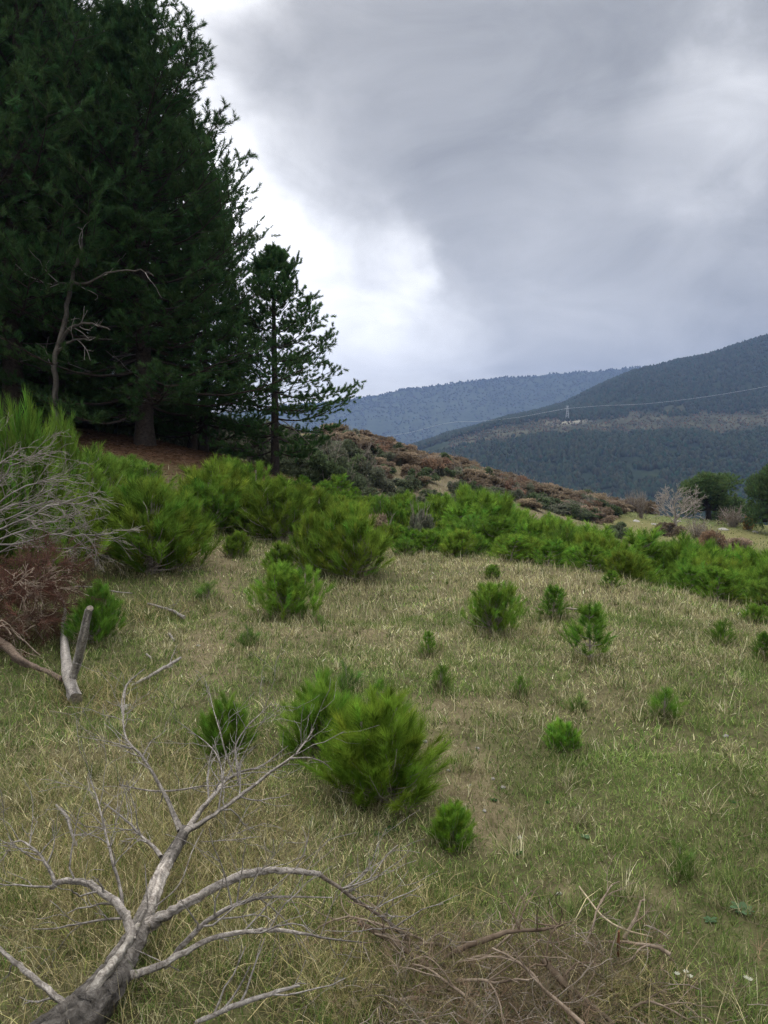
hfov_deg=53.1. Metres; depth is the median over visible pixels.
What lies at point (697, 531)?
bare scrub
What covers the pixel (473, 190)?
sky
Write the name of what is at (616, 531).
scrub bush
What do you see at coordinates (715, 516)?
leafy tree
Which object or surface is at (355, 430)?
scrub bush
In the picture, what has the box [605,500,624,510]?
oak scrub
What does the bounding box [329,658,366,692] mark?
young pine
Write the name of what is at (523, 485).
oak scrub
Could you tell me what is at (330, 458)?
scrub bush
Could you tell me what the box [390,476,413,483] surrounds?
scrub bush
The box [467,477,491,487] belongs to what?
oak scrub
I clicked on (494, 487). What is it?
scrub bush
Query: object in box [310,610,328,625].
young pine
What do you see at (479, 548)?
young pine
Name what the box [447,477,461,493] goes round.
scrub bush
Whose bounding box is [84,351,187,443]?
scrub bush
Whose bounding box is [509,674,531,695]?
young pine
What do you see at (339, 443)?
scrub bush
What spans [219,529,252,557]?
young pine
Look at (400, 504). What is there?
young pine
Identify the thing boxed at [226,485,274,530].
young pine
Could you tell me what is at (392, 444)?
oak scrub
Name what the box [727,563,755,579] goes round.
young pine
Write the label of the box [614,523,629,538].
scrub bush
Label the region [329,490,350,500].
young pine
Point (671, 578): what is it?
young pine
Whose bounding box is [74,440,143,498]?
young pine
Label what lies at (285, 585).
young pine
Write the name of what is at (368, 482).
scrub bush
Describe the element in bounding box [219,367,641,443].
distant hill
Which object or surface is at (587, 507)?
oak scrub
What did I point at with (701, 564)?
young pine
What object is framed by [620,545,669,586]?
young pine
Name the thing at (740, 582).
young pine
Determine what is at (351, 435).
oak scrub
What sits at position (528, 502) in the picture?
oak scrub
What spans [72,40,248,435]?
pine tree
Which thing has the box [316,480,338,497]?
young pine
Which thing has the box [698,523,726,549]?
oak scrub
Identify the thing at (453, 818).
young pine
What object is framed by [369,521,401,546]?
young pine
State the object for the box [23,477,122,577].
young pine
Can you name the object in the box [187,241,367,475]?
pine tree
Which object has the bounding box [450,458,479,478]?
scrub bush
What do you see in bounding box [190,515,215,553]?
young pine
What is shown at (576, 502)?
scrub bush
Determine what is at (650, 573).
young pine
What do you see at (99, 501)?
young pine
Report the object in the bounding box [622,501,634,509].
oak scrub
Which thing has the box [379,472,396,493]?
scrub bush
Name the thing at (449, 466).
oak scrub
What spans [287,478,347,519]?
young pine
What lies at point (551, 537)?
young pine
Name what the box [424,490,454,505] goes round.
young pine
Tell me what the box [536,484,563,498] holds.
oak scrub
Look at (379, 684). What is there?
young pine
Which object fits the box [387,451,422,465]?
oak scrub
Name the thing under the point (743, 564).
young pine
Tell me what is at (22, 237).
pine tree
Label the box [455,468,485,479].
oak scrub
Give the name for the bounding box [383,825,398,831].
leafy weed
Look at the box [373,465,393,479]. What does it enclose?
oak scrub
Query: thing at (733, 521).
bare scrub
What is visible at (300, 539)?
young pine
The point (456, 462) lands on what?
oak scrub
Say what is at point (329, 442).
scrub bush
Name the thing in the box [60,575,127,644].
young pine
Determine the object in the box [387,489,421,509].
young pine
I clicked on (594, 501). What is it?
oak scrub
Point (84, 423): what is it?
pine tree
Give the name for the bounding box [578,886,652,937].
stick
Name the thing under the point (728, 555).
young pine
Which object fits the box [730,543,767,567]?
young pine
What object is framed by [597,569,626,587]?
young pine
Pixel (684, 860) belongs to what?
young pine
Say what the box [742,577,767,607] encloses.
young pine
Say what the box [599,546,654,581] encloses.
young pine
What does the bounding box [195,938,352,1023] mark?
stick
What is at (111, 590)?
stick
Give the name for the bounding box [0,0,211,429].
pine tree
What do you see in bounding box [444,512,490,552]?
young pine
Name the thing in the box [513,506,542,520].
young pine
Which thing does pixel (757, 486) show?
leafy tree
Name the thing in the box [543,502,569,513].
scrub bush
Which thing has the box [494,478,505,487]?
oak scrub
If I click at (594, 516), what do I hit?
scrub bush
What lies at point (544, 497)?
scrub bush
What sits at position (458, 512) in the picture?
young pine
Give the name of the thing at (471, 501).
young pine
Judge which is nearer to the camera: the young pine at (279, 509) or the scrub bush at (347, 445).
the young pine at (279, 509)
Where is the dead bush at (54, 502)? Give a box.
[0,413,144,578]
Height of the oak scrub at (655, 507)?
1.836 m
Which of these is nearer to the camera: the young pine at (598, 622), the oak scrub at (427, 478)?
the young pine at (598, 622)
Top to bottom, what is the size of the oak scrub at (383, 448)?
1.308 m
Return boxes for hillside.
[418,340,767,507]
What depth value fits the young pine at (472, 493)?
18.22 m
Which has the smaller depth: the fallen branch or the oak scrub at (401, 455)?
the fallen branch
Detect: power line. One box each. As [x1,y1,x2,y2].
[391,409,561,435]
[567,386,765,408]
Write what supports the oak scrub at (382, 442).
on the ground at (566, 668)
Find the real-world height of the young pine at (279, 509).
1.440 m
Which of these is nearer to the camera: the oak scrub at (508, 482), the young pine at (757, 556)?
the young pine at (757, 556)
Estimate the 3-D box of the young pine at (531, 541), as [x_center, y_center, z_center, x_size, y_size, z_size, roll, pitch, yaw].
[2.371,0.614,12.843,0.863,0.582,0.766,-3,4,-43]
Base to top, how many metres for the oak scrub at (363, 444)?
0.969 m
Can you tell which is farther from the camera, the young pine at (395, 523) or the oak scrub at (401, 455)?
the oak scrub at (401, 455)
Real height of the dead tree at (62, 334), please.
5.866 m
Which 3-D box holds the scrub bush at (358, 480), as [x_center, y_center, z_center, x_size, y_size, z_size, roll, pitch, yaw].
[-1.698,-1.386,31.256,1.972,1.898,1.969,-2,4,-36]
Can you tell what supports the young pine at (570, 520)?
on the ground at (566, 668)
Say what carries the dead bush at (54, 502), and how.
on the ground at (566, 668)
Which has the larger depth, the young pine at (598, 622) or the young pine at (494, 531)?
the young pine at (494, 531)
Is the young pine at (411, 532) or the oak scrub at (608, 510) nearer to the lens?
the young pine at (411, 532)
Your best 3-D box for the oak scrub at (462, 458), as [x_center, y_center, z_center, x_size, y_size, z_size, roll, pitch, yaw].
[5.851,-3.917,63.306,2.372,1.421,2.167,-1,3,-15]
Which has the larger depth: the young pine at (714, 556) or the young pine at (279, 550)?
the young pine at (714, 556)
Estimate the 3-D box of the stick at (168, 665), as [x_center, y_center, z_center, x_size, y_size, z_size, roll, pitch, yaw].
[-1.701,1.187,5.928,0.159,0.172,0.658,1,3,16]
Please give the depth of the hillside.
961.04 m
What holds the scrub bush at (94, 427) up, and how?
on the ground at (566, 668)
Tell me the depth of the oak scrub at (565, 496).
65.34 m
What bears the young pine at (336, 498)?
on the ground at (566, 668)
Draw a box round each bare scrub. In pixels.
[625,490,635,511]
[634,490,647,518]
[680,515,711,539]
[715,505,745,526]
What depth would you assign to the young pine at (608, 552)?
11.99 m
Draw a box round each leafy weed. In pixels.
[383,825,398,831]
[703,916,716,922]
[730,901,754,914]
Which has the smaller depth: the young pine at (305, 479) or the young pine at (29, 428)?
the young pine at (29, 428)
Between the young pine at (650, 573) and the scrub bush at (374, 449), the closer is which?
the young pine at (650, 573)
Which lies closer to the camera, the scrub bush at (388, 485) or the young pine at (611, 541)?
the young pine at (611, 541)
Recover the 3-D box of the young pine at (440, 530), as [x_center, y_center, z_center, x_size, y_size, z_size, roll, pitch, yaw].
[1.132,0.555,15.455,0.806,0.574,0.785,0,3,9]
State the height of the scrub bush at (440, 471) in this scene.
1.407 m
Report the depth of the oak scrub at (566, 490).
67.21 m
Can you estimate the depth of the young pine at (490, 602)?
7.29 m
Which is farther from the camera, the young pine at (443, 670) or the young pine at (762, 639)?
the young pine at (762, 639)
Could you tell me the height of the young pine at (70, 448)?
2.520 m
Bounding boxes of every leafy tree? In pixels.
[676,470,751,519]
[711,498,744,521]
[741,463,767,528]
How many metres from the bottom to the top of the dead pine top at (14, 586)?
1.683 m
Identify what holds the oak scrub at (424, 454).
on the ground at (566, 668)
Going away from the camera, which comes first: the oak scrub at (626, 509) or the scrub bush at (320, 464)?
the scrub bush at (320, 464)
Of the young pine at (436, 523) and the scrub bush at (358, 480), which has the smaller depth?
the young pine at (436, 523)
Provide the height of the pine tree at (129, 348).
15.798 m
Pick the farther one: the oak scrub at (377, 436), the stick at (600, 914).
the oak scrub at (377, 436)
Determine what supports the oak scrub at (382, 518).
on the ground at (566, 668)
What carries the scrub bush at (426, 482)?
on the ground at (566, 668)
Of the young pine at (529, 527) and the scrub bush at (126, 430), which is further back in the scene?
the scrub bush at (126, 430)
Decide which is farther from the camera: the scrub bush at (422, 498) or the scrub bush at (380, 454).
the scrub bush at (380, 454)
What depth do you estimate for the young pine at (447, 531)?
14.18 m
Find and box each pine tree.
[0,0,157,413]
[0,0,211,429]
[0,0,258,434]
[0,0,335,446]
[0,12,202,428]
[0,16,73,399]
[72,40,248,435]
[94,172,288,452]
[95,98,268,449]
[105,162,209,392]
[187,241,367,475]
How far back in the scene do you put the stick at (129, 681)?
5.36 m
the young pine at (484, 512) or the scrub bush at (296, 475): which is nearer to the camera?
the young pine at (484, 512)
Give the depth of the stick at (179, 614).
8.54 m
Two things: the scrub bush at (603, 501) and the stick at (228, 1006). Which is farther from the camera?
the scrub bush at (603, 501)
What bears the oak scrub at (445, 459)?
on the ground at (566, 668)
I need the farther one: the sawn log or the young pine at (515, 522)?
the young pine at (515, 522)
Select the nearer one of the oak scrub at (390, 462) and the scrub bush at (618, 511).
the oak scrub at (390, 462)
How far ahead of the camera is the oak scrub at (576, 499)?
66.10 m
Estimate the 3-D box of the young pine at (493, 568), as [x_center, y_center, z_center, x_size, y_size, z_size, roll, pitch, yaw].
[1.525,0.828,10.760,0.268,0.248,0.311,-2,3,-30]
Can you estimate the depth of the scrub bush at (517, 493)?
53.54 m
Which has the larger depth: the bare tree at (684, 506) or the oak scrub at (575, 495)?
the oak scrub at (575, 495)
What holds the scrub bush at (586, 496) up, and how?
on the ground at (566, 668)
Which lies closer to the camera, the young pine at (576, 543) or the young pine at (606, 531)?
the young pine at (576, 543)
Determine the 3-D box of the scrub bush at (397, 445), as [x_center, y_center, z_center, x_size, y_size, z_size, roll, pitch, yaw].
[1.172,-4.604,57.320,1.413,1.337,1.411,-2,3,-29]
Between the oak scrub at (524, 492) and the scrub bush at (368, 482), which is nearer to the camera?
the scrub bush at (368, 482)
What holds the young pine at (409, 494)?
on the ground at (566, 668)
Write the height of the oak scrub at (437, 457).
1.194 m
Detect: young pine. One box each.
[0,382,86,591]
[0,460,27,584]
[19,401,95,550]
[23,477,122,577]
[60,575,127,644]
[69,456,117,498]
[72,482,137,558]
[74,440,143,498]
[85,472,225,574]
[103,452,179,491]
[164,451,250,526]
[178,475,241,530]
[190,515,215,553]
[190,577,219,600]
[191,687,261,758]
[215,454,273,500]
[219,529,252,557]
[222,472,317,541]
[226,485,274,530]
[227,623,261,646]
[241,558,337,619]
[260,539,302,569]
[273,662,363,762]
[285,677,459,815]
[286,506,330,571]
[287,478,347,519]
[292,474,313,486]
[296,496,395,581]
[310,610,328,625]
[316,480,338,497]
[321,473,356,497]
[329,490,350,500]
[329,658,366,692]
[332,494,355,506]
[350,486,361,501]
[361,678,390,701]
[369,492,389,515]
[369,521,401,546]
[378,501,409,526]
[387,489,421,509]
[388,521,402,534]
[388,528,438,551]
[390,524,409,541]
[390,537,416,555]
[392,489,419,501]
[395,497,413,510]
[398,507,410,525]
[403,502,434,527]
[408,510,448,529]
[413,527,445,553]
[417,492,461,522]
[417,630,435,654]
[418,797,478,853]
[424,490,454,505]
[428,663,458,689]
[436,526,445,533]
[437,528,452,551]
[438,528,479,556]
[439,500,470,527]
[443,488,529,532]
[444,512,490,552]
[447,501,505,537]
[449,480,493,504]
[451,531,491,555]
[452,494,478,516]
[460,580,530,635]
[467,488,485,499]
[473,515,524,552]
[484,563,505,578]
[487,534,531,560]
[488,534,515,556]
[490,533,521,558]
[500,494,524,511]
[501,533,543,563]
[506,515,526,533]
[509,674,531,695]
[511,509,528,529]
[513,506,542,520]
[513,517,543,540]
[522,538,557,565]
[524,515,558,539]
[528,538,572,565]
[534,584,571,616]
[538,715,583,752]
[539,512,579,532]
[539,521,580,545]
[541,533,569,548]
[542,510,560,523]
[550,512,577,528]
[550,545,589,568]
[553,543,598,570]
[555,600,616,660]
[560,690,586,710]
[561,538,590,552]
[563,525,612,549]
[563,542,605,571]
[567,524,603,533]
[577,548,612,573]
[578,517,648,555]
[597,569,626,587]
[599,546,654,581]
[601,532,629,550]
[619,525,671,585]
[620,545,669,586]
[622,552,658,582]
[641,559,659,585]
[647,684,691,719]
[651,528,718,587]
[658,545,702,584]
[660,537,735,586]
[661,564,697,592]
[662,563,707,595]
[663,555,696,586]
[666,835,699,882]
[669,544,712,575]
[686,568,725,596]
[689,549,741,571]
[689,561,717,571]
[691,564,749,600]
[697,567,751,603]
[704,617,736,644]
[710,549,738,568]
[718,540,750,560]
[725,556,754,571]
[727,543,755,553]
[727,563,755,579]
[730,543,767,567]
[740,602,767,623]
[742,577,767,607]
[742,579,767,609]
[744,558,767,582]
[749,547,767,567]
[749,630,767,657]
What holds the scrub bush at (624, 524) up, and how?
on the ground at (566, 668)
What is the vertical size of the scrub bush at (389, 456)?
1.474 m
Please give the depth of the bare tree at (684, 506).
56.09 m
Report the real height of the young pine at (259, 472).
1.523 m
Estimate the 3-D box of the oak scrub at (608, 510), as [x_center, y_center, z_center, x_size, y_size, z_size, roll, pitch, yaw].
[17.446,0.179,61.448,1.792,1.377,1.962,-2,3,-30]
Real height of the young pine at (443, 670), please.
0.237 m
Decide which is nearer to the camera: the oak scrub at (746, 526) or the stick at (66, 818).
the stick at (66, 818)
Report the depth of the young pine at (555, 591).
8.04 m
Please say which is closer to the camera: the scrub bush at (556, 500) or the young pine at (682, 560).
the young pine at (682, 560)
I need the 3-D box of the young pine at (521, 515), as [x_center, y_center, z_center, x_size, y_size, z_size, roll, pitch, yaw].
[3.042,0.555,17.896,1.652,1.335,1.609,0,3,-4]
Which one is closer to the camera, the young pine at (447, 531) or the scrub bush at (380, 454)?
the young pine at (447, 531)
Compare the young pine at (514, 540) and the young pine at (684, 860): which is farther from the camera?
the young pine at (514, 540)
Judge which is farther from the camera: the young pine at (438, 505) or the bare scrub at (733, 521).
the bare scrub at (733, 521)
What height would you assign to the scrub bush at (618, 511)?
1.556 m
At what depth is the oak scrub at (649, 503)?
72.56 m
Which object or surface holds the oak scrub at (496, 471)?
on the ground at (566, 668)
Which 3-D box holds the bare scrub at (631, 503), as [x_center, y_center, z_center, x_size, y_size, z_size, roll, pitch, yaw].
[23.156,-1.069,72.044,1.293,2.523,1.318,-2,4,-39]
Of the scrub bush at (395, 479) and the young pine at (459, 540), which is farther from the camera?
the scrub bush at (395, 479)
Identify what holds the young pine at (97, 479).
on the ground at (566, 668)
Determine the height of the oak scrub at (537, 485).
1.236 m
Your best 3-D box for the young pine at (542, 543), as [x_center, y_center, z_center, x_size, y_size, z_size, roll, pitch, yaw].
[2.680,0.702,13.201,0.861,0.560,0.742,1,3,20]
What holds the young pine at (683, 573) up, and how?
on the ground at (566, 668)
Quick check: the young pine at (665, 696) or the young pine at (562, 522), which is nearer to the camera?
the young pine at (665, 696)
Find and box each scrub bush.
[25,350,84,427]
[25,360,44,421]
[72,357,115,430]
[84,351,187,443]
[166,407,232,453]
[222,419,286,466]
[265,450,314,477]
[268,421,294,438]
[285,434,320,450]
[285,445,320,477]
[300,449,336,471]
[303,450,346,486]
[306,428,332,448]
[321,433,349,461]
[324,455,367,492]
[330,429,350,447]
[333,439,363,458]
[342,423,359,433]
[342,440,375,465]
[343,453,375,482]
[347,445,386,488]
[353,487,391,500]
[361,472,372,486]
[365,446,381,453]
[374,450,385,456]
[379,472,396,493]
[381,463,396,472]
[383,449,401,464]
[385,492,395,498]
[389,489,404,496]
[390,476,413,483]
[393,442,406,451]
[394,475,422,490]
[397,483,415,489]
[407,468,420,479]
[408,496,433,533]
[415,475,430,485]
[416,494,426,503]
[418,488,442,499]
[419,466,441,480]
[436,452,449,464]
[436,460,445,475]
[444,467,455,476]
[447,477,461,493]
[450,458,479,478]
[469,480,482,492]
[482,466,493,475]
[483,482,504,493]
[490,486,508,496]
[500,473,520,487]
[507,485,524,499]
[523,481,534,497]
[527,492,549,507]
[538,494,555,504]
[539,492,560,503]
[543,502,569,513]
[561,504,591,519]
[565,508,578,518]
[572,496,586,506]
[579,512,605,521]
[581,487,596,500]
[589,507,603,517]
[593,499,614,511]
[597,501,622,515]
[608,526,618,537]
[610,521,626,527]
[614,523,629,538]
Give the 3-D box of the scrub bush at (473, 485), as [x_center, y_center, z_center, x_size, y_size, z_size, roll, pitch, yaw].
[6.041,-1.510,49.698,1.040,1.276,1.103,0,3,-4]
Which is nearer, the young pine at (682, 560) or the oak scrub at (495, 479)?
the young pine at (682, 560)
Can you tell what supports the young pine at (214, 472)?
on the ground at (566, 668)
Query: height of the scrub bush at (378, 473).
2.398 m
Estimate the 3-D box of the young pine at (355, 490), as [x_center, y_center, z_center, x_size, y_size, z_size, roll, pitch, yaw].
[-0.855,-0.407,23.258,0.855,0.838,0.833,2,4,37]
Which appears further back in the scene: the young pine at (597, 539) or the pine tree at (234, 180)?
the pine tree at (234, 180)
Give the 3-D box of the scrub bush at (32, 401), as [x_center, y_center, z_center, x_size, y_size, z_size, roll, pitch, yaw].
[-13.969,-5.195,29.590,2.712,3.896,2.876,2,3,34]
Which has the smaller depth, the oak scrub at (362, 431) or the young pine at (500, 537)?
the young pine at (500, 537)
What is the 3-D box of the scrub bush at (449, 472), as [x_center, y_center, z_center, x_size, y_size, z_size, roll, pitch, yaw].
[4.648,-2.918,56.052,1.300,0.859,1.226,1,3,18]
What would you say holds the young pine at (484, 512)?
on the ground at (566, 668)
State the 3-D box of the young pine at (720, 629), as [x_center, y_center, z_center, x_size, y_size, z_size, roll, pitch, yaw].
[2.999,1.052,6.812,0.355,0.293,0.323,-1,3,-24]
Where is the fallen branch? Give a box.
[0,630,460,1023]
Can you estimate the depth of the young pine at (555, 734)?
4.37 m
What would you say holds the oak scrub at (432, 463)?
on the ground at (566, 668)
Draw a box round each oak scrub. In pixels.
[320,423,348,434]
[326,433,343,440]
[331,430,361,440]
[352,440,376,450]
[358,429,374,436]
[363,433,383,439]
[365,512,393,544]
[371,438,391,446]
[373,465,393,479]
[374,441,389,452]
[374,457,386,464]
[380,436,395,441]
[382,461,395,467]
[386,451,404,461]
[387,441,401,448]
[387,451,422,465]
[388,448,416,451]
[400,464,420,476]
[401,475,431,482]
[402,443,416,452]
[416,452,430,458]
[419,454,445,471]
[426,455,442,463]
[437,455,451,464]
[438,455,459,464]
[446,463,458,469]
[452,456,468,464]
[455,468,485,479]
[463,472,493,485]
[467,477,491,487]
[489,475,499,485]
[491,473,513,478]
[492,469,504,473]
[494,474,516,490]
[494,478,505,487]
[505,484,525,494]
[508,475,525,485]
[513,471,529,480]
[516,498,541,508]
[518,482,527,491]
[525,481,544,491]
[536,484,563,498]
[549,494,568,499]
[551,486,574,499]
[566,493,582,498]
[571,497,582,504]
[580,497,602,506]
[580,505,599,512]
[586,493,609,499]
[589,512,620,524]
[598,506,613,518]
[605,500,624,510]
[612,501,629,512]
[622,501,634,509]
[623,498,657,512]
[644,499,658,512]
[655,522,686,536]
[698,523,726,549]
[720,537,754,553]
[742,513,756,529]
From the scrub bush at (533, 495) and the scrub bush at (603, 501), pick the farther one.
the scrub bush at (603, 501)
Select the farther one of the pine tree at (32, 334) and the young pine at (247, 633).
the pine tree at (32, 334)
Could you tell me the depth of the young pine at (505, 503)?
17.04 m
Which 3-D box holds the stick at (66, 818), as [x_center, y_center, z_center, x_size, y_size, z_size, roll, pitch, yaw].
[-1.361,1.275,3.310,0.536,0.211,0.185,2,4,38]
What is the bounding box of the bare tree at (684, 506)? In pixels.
[650,483,707,529]
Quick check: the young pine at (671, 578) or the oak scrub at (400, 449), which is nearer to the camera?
the young pine at (671, 578)
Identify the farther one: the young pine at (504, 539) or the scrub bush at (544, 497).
the scrub bush at (544, 497)
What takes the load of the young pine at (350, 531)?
on the ground at (566, 668)
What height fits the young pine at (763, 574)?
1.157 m
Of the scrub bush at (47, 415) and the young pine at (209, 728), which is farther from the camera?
the scrub bush at (47, 415)
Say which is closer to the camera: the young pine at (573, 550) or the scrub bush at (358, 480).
the young pine at (573, 550)
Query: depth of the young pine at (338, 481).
22.79 m
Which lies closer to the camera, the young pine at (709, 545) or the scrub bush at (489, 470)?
the young pine at (709, 545)
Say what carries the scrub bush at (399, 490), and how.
on the ground at (566, 668)
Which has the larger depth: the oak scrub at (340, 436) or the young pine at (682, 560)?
the oak scrub at (340, 436)
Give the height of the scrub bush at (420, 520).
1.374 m
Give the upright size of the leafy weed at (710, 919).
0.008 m
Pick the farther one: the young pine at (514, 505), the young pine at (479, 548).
the young pine at (514, 505)
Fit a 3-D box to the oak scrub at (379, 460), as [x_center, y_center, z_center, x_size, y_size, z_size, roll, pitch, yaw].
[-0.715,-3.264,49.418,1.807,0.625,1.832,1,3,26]
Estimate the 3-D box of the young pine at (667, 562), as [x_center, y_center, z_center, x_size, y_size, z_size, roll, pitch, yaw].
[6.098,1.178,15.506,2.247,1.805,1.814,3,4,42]
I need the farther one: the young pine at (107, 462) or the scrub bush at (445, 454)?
the scrub bush at (445, 454)
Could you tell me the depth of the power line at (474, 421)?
1065.41 m
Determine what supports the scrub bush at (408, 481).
on the ground at (566, 668)
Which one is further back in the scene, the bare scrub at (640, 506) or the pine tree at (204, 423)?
the bare scrub at (640, 506)
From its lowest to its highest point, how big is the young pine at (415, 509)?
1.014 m
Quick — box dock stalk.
[616,930,619,959]
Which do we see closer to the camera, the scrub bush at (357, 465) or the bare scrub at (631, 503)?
the scrub bush at (357, 465)
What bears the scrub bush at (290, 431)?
on the ground at (566, 668)
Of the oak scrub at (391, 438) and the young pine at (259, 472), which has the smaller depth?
the young pine at (259, 472)
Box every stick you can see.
[55,804,118,845]
[80,586,131,593]
[121,669,143,716]
[130,646,188,686]
[148,593,188,620]
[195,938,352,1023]
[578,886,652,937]
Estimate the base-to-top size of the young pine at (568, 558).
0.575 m
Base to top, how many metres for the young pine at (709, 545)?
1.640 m
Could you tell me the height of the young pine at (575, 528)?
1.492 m
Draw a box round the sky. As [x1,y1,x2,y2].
[78,0,767,411]
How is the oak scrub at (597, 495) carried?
on the ground at (566, 668)
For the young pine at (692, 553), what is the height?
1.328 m
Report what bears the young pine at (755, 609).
on the ground at (566, 668)
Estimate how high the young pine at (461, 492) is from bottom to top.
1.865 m
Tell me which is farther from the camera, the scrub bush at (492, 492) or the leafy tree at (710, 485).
the leafy tree at (710, 485)
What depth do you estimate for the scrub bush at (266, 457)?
29.75 m
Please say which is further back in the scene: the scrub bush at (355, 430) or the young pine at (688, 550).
the scrub bush at (355, 430)
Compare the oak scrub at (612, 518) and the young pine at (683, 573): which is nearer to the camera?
the young pine at (683, 573)
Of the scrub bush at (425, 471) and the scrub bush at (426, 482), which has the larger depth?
the scrub bush at (425, 471)
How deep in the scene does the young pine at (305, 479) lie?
23.47 m
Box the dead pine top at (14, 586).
[0,525,108,661]
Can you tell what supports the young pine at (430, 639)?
on the ground at (566, 668)
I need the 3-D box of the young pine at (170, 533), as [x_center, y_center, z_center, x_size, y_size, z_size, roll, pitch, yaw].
[-3.305,0.173,11.103,1.888,1.581,2.100,0,3,1]
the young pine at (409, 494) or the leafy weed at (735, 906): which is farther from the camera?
the young pine at (409, 494)
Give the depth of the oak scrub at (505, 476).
62.87 m
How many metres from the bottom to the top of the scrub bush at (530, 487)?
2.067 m
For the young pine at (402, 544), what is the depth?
13.05 m
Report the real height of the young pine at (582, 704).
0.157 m
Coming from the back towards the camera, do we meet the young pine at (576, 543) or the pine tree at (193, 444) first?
the pine tree at (193, 444)
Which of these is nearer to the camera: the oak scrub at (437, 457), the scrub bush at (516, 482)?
the oak scrub at (437, 457)
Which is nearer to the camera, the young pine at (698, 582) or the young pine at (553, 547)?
the young pine at (698, 582)
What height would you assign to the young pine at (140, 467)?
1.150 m
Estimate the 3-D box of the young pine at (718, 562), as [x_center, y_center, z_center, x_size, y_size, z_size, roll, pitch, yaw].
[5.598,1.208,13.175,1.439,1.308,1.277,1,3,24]
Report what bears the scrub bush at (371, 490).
on the ground at (566, 668)
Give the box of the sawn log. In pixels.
[0,590,93,704]
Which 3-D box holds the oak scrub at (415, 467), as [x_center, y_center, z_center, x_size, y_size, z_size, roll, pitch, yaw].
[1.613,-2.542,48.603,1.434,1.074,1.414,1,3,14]
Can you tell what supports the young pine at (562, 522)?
on the ground at (566, 668)
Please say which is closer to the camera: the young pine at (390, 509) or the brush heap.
the brush heap
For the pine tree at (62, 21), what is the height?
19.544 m
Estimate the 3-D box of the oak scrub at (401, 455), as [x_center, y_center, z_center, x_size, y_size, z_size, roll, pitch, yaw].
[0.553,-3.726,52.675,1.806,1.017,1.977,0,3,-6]
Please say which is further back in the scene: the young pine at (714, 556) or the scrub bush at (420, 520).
the scrub bush at (420, 520)
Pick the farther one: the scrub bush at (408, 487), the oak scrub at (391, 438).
the oak scrub at (391, 438)
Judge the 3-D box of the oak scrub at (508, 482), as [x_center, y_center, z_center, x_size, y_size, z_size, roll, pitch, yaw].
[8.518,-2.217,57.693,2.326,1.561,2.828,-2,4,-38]
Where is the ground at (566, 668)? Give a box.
[0,424,767,1023]
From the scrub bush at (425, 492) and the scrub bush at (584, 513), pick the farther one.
the scrub bush at (584, 513)
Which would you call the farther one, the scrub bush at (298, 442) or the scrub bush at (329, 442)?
the scrub bush at (329, 442)
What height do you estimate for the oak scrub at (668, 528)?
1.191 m
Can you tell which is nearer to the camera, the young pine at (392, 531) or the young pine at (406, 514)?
the young pine at (392, 531)
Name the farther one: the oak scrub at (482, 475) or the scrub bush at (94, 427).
the oak scrub at (482, 475)
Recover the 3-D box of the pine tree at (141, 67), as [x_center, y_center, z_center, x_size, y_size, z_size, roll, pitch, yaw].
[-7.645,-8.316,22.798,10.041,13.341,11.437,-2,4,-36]
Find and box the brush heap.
[255,845,767,1023]
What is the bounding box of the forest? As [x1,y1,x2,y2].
[279,333,767,524]
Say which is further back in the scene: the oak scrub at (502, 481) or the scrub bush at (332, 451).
the oak scrub at (502, 481)
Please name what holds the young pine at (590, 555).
on the ground at (566, 668)
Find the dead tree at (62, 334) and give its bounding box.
[25,219,161,425]
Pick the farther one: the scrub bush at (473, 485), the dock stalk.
the scrub bush at (473, 485)
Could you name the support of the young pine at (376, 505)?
on the ground at (566, 668)
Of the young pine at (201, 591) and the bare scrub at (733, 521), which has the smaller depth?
the young pine at (201, 591)
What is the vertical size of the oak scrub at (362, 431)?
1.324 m
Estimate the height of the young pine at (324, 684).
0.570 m
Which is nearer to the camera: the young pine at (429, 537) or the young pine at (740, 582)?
the young pine at (740, 582)
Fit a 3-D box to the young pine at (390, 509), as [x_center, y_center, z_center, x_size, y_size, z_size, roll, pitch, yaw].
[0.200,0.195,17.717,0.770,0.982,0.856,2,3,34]
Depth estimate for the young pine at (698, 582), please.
10.78 m
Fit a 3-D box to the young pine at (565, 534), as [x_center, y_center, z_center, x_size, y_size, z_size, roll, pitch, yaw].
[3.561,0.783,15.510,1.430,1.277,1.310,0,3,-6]
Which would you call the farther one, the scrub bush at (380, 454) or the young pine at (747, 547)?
the scrub bush at (380, 454)
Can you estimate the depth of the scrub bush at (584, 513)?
55.08 m
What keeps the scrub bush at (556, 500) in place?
on the ground at (566, 668)
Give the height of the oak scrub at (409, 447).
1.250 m
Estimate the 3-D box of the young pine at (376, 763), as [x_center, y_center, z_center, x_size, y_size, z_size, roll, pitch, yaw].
[0.020,1.126,3.831,0.829,0.646,0.941,1,3,26]
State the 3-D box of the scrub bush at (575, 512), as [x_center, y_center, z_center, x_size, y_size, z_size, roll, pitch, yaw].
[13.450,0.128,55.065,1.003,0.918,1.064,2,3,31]
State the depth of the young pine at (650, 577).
13.47 m
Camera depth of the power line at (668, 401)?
903.26 m
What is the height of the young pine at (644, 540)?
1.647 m
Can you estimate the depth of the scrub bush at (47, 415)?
29.06 m
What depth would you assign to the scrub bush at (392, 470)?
48.08 m

